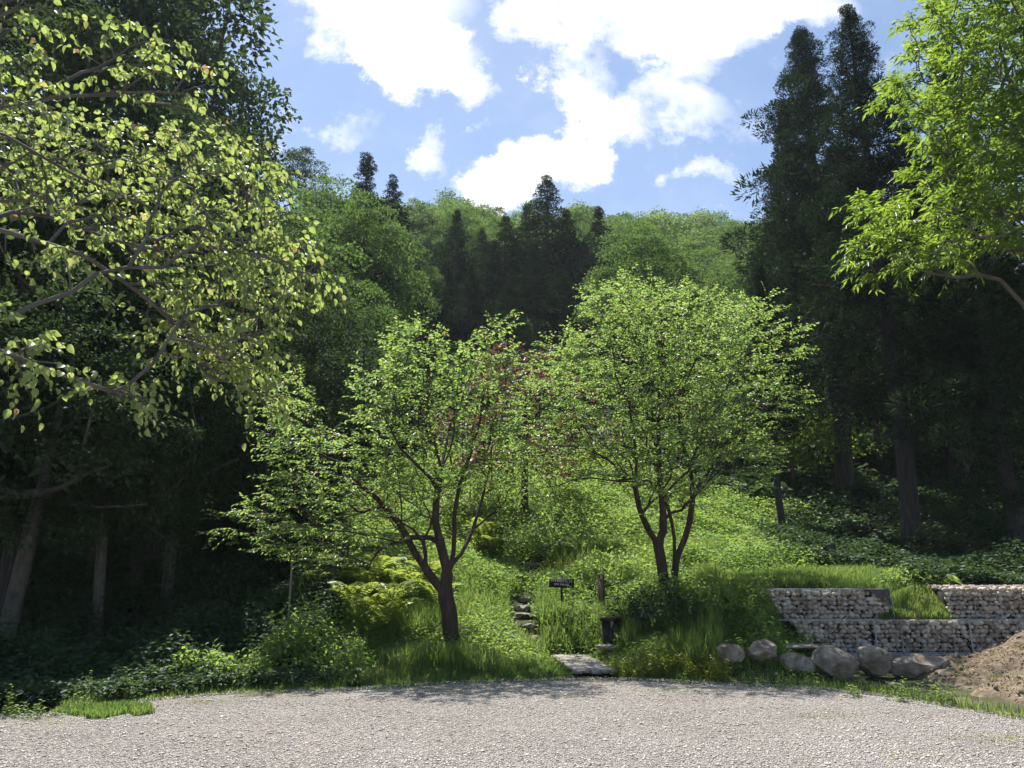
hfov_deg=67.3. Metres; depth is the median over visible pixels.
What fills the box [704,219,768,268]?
broadleaf tree
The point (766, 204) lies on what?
cedar
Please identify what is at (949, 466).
cedar
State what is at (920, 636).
gabion basket
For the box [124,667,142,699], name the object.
weed
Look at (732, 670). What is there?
weed
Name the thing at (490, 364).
broadleaf tree
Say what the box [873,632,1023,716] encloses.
dirt mound
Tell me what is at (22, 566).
broadleaf tree
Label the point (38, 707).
weed
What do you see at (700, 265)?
broadleaf tree
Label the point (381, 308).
broadleaf tree
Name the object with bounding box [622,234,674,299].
broadleaf tree
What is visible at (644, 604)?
shrub
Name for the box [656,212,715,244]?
broadleaf tree
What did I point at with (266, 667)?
shrub
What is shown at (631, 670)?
weed
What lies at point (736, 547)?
undergrowth
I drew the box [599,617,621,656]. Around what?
dark box post
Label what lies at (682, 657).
weed
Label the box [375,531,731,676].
slope grass
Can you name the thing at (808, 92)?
cedar
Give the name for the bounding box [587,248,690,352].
broadleaf tree
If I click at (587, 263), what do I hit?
cedar
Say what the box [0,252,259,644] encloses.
broadleaf tree
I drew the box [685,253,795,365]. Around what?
broadleaf tree
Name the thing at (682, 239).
broadleaf tree
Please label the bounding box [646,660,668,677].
weed
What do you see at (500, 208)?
broadleaf tree
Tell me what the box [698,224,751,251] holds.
broadleaf tree
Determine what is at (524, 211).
broadleaf tree
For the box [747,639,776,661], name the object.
boulder
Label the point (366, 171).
cedar
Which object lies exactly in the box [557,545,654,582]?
shrub
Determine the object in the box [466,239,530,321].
cedar
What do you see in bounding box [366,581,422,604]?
fern
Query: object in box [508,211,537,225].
broadleaf tree
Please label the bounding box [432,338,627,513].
maple tree
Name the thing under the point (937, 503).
shrub
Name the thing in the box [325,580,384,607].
fern
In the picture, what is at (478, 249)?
cedar
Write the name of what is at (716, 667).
weed
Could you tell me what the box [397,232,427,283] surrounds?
broadleaf tree
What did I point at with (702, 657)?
weed
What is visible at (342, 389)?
broadleaf tree
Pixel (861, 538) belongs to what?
shaded ground cover
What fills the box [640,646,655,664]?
weed
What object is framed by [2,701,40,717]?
weed
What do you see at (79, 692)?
weed
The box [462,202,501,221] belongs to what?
broadleaf tree
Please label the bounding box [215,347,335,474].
broadleaf tree
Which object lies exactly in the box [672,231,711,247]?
broadleaf tree
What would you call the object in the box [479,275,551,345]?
cedar
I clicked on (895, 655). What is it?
gabion basket
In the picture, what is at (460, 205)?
broadleaf tree
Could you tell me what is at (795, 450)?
shrub
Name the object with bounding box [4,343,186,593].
tree
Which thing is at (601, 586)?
square post
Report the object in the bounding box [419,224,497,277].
broadleaf tree
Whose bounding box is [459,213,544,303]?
cedar
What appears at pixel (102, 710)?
grass patch
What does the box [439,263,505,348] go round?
cedar
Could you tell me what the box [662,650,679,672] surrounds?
weed
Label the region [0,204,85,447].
broadleaf tree
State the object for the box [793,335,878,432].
broadleaf tree
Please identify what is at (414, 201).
broadleaf tree
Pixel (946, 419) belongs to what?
cedar
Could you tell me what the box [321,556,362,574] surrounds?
fern
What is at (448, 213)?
broadleaf tree
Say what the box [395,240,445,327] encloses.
broadleaf tree
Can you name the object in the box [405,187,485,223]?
broadleaf tree
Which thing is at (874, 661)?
boulder
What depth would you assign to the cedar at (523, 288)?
49.59 m
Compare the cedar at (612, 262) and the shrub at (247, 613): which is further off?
the cedar at (612, 262)
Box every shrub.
[0,607,82,669]
[61,618,180,664]
[156,638,247,686]
[188,588,280,656]
[217,647,280,684]
[243,592,363,670]
[292,632,381,684]
[403,472,547,516]
[501,504,624,550]
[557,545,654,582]
[599,578,702,623]
[672,568,752,609]
[733,396,889,468]
[866,453,1004,533]
[871,563,931,587]
[905,470,1023,556]
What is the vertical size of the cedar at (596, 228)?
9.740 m
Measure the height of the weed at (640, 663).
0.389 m
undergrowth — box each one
[0,417,355,707]
[183,283,1023,515]
[270,429,851,680]
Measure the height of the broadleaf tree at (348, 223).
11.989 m
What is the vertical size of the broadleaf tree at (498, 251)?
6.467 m
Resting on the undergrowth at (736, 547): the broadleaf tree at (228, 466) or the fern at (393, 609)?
the fern at (393, 609)
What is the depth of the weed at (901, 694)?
9.75 m
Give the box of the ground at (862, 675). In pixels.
[0,267,1023,719]
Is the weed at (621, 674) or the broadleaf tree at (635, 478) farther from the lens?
the broadleaf tree at (635, 478)
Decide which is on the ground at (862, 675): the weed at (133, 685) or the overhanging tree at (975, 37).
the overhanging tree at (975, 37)
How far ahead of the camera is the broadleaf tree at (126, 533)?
23.55 m
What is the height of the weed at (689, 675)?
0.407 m
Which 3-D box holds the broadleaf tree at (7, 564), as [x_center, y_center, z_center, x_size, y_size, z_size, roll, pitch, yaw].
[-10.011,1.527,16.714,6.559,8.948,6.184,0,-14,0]
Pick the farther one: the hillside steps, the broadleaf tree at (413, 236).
the broadleaf tree at (413, 236)
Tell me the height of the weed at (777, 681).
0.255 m
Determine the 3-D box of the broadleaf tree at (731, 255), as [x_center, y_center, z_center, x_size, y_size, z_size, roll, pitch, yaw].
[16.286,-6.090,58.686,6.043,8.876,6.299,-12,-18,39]
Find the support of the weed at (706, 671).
on the ground at (862, 675)
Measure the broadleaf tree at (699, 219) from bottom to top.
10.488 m
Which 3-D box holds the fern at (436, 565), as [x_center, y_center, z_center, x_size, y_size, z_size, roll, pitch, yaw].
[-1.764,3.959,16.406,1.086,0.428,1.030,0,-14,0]
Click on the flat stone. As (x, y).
(605, 646)
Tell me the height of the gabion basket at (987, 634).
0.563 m
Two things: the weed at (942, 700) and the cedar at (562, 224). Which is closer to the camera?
the weed at (942, 700)
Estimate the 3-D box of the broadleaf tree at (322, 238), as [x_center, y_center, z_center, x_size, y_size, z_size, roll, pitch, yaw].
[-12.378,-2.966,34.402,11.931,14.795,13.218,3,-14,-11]
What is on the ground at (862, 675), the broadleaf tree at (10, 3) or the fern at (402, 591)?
the broadleaf tree at (10, 3)
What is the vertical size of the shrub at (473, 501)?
1.418 m
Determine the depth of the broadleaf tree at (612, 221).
83.67 m
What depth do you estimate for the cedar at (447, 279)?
48.48 m
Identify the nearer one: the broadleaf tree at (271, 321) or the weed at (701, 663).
the weed at (701, 663)
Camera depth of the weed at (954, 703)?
9.34 m
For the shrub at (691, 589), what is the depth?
13.62 m
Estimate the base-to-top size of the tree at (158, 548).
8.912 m
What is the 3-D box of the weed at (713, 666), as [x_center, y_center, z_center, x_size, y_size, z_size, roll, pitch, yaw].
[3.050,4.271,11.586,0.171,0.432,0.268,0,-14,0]
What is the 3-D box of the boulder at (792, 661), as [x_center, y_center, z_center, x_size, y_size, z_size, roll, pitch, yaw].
[4.439,4.389,12.078,0.599,0.321,0.466,-7,-16,27]
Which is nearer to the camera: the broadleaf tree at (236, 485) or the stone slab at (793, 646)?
the stone slab at (793, 646)
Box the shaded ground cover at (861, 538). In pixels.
[727,464,1023,584]
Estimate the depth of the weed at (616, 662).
12.44 m
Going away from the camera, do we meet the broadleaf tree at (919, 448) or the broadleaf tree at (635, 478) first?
the broadleaf tree at (635, 478)
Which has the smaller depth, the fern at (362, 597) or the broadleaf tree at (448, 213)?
the fern at (362, 597)
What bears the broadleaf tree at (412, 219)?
on the ground at (862, 675)
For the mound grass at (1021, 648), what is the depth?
11.50 m
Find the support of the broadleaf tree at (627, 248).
on the ground at (862, 675)
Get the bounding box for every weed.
[0,684,22,715]
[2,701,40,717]
[22,699,46,719]
[64,670,92,707]
[94,679,107,702]
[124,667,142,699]
[609,648,631,674]
[610,651,630,676]
[621,654,641,677]
[622,660,639,677]
[634,649,647,677]
[636,657,655,678]
[638,648,653,670]
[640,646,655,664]
[640,655,654,676]
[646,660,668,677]
[650,651,670,677]
[658,656,673,677]
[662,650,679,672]
[674,646,690,669]
[680,653,694,680]
[684,656,699,679]
[690,653,709,672]
[693,642,708,670]
[696,665,711,683]
[703,652,720,672]
[708,654,719,681]
[710,657,722,677]
[710,658,729,683]
[711,663,730,679]
[716,657,736,675]
[730,671,760,687]
[775,672,793,689]
[804,672,819,693]
[842,683,863,696]
[878,686,905,701]
[892,676,908,701]
[915,682,941,703]
[929,679,950,706]
[947,686,972,707]
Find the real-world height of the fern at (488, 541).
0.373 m
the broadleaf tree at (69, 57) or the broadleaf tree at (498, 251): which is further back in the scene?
the broadleaf tree at (498, 251)
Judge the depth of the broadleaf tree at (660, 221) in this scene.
82.20 m
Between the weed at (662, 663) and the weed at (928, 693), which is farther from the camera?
the weed at (662, 663)
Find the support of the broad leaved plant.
on the ground at (862, 675)
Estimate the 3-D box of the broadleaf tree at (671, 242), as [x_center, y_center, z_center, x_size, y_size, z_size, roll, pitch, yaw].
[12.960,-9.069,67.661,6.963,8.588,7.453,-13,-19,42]
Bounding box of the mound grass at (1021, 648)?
[921,645,1023,699]
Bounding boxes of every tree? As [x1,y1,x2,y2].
[0,0,220,261]
[0,0,275,603]
[0,0,291,313]
[0,0,302,258]
[0,0,345,453]
[0,60,136,505]
[0,179,219,646]
[0,189,237,516]
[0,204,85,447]
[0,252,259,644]
[0,264,177,637]
[0,272,100,543]
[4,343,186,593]
[25,268,327,595]
[34,89,297,566]
[64,251,308,608]
[98,319,243,543]
[101,229,304,462]
[112,295,339,570]
[147,150,373,398]
[170,228,398,583]
[195,309,544,644]
[204,255,353,539]
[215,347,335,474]
[239,146,353,323]
[249,172,397,356]
[289,271,426,459]
[294,187,441,400]
[336,207,421,285]
[394,197,436,213]
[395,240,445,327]
[396,211,429,249]
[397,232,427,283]
[402,205,458,276]
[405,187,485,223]
[410,205,448,222]
[415,198,499,257]
[418,198,499,276]
[418,208,495,262]
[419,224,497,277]
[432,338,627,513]
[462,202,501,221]
[465,349,515,405]
[471,214,519,234]
[474,202,501,219]
[478,239,522,276]
[480,216,535,243]
[483,207,514,221]
[496,262,824,589]
[503,200,540,221]
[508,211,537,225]
[513,315,535,347]
[531,222,597,288]
[549,198,607,229]
[550,205,617,232]
[551,235,597,278]
[555,344,600,386]
[564,215,604,243]
[570,221,606,280]
[571,217,707,369]
[581,208,622,229]
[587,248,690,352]
[593,212,661,295]
[603,211,647,242]
[619,212,673,232]
[621,205,707,262]
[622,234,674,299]
[633,235,686,274]
[642,207,693,237]
[646,247,744,338]
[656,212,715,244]
[663,281,722,354]
[663,292,801,432]
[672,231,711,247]
[674,212,726,236]
[675,235,716,281]
[677,230,726,285]
[680,206,740,237]
[684,372,746,454]
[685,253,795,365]
[690,263,744,315]
[693,291,751,398]
[696,210,733,229]
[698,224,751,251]
[701,249,748,303]
[701,295,755,382]
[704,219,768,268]
[733,333,832,479]
[734,223,761,258]
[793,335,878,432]
[799,311,921,464]
[828,0,1023,307]
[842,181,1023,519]
[852,362,935,457]
[867,89,1023,422]
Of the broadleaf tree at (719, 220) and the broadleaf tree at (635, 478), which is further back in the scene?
the broadleaf tree at (719, 220)
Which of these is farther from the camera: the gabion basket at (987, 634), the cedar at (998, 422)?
the cedar at (998, 422)
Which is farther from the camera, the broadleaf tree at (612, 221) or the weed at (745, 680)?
the broadleaf tree at (612, 221)
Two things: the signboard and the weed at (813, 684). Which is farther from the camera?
the signboard
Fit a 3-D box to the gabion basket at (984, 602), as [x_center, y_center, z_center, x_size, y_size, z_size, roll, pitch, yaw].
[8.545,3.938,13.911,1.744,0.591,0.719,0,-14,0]
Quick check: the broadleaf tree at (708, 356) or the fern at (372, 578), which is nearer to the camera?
the fern at (372, 578)
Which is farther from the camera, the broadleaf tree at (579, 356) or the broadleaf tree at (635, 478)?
the broadleaf tree at (579, 356)
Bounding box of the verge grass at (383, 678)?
[43,622,1023,720]
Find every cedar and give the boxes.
[294,151,426,358]
[345,174,454,357]
[419,209,490,313]
[421,263,476,334]
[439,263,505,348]
[458,227,500,296]
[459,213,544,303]
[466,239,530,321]
[479,175,606,304]
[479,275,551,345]
[492,203,563,306]
[499,247,567,331]
[515,209,610,317]
[527,263,597,341]
[546,239,618,333]
[557,205,640,290]
[599,248,633,322]
[717,25,904,495]
[726,99,862,450]
[729,261,813,525]
[766,3,986,543]
[876,125,987,481]
[884,39,1023,546]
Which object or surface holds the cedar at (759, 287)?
on the ground at (862, 675)
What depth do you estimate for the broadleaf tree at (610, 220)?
94.46 m
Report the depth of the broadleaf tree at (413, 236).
58.05 m
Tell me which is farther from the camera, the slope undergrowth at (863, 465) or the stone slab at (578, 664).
the slope undergrowth at (863, 465)
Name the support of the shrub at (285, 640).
on the ground at (862, 675)
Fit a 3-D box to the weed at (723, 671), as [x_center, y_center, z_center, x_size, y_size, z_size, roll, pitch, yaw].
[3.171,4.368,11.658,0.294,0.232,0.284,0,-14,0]
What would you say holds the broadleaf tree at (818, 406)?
on the ground at (862, 675)
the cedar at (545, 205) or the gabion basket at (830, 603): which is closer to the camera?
the gabion basket at (830, 603)
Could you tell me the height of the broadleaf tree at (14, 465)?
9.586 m
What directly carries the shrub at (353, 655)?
on the ground at (862, 675)
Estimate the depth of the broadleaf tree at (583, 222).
78.33 m
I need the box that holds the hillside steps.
[509,562,541,641]
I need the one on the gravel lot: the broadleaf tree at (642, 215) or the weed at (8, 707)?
the weed at (8, 707)
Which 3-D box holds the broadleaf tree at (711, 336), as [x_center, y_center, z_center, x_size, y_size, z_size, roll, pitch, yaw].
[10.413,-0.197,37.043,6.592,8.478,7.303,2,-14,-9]
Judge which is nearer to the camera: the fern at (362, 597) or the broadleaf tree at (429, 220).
the fern at (362, 597)
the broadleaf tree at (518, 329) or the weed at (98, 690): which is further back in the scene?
the broadleaf tree at (518, 329)
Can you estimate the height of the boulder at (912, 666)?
0.381 m
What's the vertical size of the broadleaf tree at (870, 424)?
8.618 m
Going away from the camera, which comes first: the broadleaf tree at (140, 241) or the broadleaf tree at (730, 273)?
the broadleaf tree at (140, 241)
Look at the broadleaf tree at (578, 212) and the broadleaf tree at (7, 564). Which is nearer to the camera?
the broadleaf tree at (7, 564)
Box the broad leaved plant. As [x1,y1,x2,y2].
[916,574,962,584]
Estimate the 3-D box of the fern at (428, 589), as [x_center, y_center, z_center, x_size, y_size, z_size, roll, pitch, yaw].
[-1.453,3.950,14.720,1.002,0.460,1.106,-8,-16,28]
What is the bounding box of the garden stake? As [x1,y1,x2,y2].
[287,553,293,622]
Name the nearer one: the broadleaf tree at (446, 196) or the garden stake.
the garden stake
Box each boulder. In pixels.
[716,644,745,663]
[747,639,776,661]
[775,652,815,672]
[811,644,858,680]
[857,644,892,676]
[888,654,949,677]
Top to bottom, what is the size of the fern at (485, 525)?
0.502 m
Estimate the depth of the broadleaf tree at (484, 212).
92.39 m
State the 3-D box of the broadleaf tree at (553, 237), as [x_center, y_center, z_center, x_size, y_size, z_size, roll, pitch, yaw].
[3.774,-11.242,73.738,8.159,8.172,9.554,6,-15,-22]
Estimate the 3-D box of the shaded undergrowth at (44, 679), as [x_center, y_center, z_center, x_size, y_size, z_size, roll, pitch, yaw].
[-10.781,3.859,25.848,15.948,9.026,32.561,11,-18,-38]
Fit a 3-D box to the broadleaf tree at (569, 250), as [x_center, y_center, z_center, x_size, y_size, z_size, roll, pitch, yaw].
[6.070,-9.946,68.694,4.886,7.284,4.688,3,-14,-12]
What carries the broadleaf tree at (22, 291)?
on the ground at (862, 675)
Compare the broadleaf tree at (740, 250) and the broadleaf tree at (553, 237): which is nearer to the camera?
the broadleaf tree at (553, 237)
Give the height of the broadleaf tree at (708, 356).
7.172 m
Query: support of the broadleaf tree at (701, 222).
on the ground at (862, 675)
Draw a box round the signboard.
[549,575,573,602]
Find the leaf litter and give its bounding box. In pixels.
[921,631,1023,701]
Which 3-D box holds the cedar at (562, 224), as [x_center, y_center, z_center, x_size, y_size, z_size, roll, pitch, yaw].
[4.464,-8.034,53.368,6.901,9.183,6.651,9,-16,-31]
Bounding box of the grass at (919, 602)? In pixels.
[876,584,951,619]
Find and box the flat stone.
[595,644,615,649]
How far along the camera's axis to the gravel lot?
7.98 m
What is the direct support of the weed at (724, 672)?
on the ground at (862, 675)
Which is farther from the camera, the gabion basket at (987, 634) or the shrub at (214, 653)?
the gabion basket at (987, 634)
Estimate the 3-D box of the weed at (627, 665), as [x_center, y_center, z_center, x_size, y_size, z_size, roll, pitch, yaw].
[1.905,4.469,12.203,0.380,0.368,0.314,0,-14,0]
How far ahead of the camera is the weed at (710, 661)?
11.83 m
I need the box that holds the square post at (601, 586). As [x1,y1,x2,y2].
[597,574,604,608]
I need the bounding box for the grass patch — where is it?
[62,698,155,718]
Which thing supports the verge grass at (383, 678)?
on the ground at (862, 675)
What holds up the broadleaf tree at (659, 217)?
on the ground at (862, 675)
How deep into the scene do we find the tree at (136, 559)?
18.16 m
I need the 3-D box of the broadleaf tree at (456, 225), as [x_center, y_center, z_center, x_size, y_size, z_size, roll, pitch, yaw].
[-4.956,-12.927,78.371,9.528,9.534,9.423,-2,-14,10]
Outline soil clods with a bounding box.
[925,635,1023,696]
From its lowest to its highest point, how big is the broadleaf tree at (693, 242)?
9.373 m
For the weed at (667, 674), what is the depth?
11.94 m
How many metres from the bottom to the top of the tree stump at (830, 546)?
0.850 m
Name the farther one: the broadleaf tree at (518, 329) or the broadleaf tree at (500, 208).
the broadleaf tree at (500, 208)
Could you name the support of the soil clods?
on the dirt mound
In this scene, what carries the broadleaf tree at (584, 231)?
on the ground at (862, 675)
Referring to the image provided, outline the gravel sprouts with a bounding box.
[3,685,1023,758]
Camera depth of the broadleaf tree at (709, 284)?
54.72 m
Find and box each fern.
[306,568,354,590]
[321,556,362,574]
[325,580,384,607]
[341,570,389,587]
[347,593,400,613]
[349,554,406,578]
[351,597,423,625]
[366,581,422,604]
[370,568,419,586]
[391,569,439,588]
[405,560,440,579]
[405,578,464,601]
[464,517,506,538]
[473,535,508,550]
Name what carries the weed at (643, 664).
on the ground at (862, 675)
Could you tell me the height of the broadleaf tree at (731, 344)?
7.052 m
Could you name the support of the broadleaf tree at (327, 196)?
on the ground at (862, 675)
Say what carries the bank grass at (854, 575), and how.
on the ground at (862, 675)
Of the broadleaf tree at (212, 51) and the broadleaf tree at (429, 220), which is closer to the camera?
the broadleaf tree at (212, 51)
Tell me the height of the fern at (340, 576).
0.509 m
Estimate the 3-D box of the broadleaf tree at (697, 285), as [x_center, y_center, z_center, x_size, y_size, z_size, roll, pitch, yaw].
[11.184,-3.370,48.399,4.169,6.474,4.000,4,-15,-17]
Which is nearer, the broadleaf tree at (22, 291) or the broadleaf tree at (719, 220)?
the broadleaf tree at (22, 291)
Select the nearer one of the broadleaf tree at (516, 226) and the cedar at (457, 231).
the cedar at (457, 231)
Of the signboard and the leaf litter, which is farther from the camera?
the signboard
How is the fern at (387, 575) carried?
on the undergrowth at (736, 547)
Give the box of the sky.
[1,0,1023,263]
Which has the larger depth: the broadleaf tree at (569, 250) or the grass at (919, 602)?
the broadleaf tree at (569, 250)
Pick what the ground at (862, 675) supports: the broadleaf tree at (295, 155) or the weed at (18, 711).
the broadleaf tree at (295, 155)
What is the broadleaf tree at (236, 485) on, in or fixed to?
on the ground at (862, 675)
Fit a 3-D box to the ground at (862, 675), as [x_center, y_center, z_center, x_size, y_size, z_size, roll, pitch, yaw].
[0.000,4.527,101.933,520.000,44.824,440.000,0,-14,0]
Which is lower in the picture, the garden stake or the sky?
the garden stake
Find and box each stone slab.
[551,653,617,677]
[785,643,818,649]
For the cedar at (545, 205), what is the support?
on the ground at (862, 675)
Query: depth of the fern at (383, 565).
16.57 m
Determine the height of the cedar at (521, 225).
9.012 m
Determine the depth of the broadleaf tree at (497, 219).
83.62 m
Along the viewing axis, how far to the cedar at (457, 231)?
53.40 m
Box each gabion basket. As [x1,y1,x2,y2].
[759,588,894,619]
[778,619,876,652]
[851,652,968,667]
[870,619,972,653]
[927,585,1023,619]
[964,619,1023,653]
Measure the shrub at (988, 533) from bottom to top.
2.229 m
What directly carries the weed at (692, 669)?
on the ground at (862, 675)
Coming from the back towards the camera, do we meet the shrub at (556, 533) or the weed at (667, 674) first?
the shrub at (556, 533)
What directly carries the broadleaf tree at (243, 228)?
on the ground at (862, 675)
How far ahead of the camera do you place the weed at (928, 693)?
9.54 m
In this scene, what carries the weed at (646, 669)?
on the ground at (862, 675)
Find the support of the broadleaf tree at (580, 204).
on the ground at (862, 675)
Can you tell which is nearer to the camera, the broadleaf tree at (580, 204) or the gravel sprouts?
the gravel sprouts
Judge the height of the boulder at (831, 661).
0.534 m
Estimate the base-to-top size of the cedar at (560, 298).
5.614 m
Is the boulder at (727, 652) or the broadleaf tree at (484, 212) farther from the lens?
the broadleaf tree at (484, 212)
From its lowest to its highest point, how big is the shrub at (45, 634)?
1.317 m
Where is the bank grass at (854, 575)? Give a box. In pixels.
[689,558,957,672]
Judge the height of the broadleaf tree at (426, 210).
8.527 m
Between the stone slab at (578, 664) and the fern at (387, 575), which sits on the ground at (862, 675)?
the stone slab at (578, 664)
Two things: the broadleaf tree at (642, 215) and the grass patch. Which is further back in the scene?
the broadleaf tree at (642, 215)
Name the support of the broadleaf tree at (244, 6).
on the ground at (862, 675)
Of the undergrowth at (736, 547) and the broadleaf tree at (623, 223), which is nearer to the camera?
the undergrowth at (736, 547)
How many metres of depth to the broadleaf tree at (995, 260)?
19.84 m
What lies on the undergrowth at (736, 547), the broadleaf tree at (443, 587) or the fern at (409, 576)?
the fern at (409, 576)
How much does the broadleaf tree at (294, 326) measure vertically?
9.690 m
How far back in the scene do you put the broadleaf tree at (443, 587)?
13.76 m
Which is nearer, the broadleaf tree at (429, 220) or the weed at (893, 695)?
the weed at (893, 695)
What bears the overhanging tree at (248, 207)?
on the ground at (862, 675)
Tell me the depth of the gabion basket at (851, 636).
13.38 m
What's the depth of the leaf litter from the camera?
11.68 m
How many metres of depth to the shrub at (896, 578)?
14.62 m
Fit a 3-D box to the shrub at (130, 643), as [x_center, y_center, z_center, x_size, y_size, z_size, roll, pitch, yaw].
[-6.324,4.571,12.965,3.173,1.218,2.763,0,-14,0]
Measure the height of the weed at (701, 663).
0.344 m
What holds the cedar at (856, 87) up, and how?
on the ground at (862, 675)
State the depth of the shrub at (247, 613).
14.12 m
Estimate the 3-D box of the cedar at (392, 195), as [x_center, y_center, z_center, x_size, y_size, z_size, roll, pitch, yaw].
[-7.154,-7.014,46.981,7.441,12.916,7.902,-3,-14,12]
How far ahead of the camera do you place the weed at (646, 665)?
12.02 m
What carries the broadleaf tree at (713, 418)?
on the ground at (862, 675)
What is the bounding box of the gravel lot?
[0,680,1023,767]
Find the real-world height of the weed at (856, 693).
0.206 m

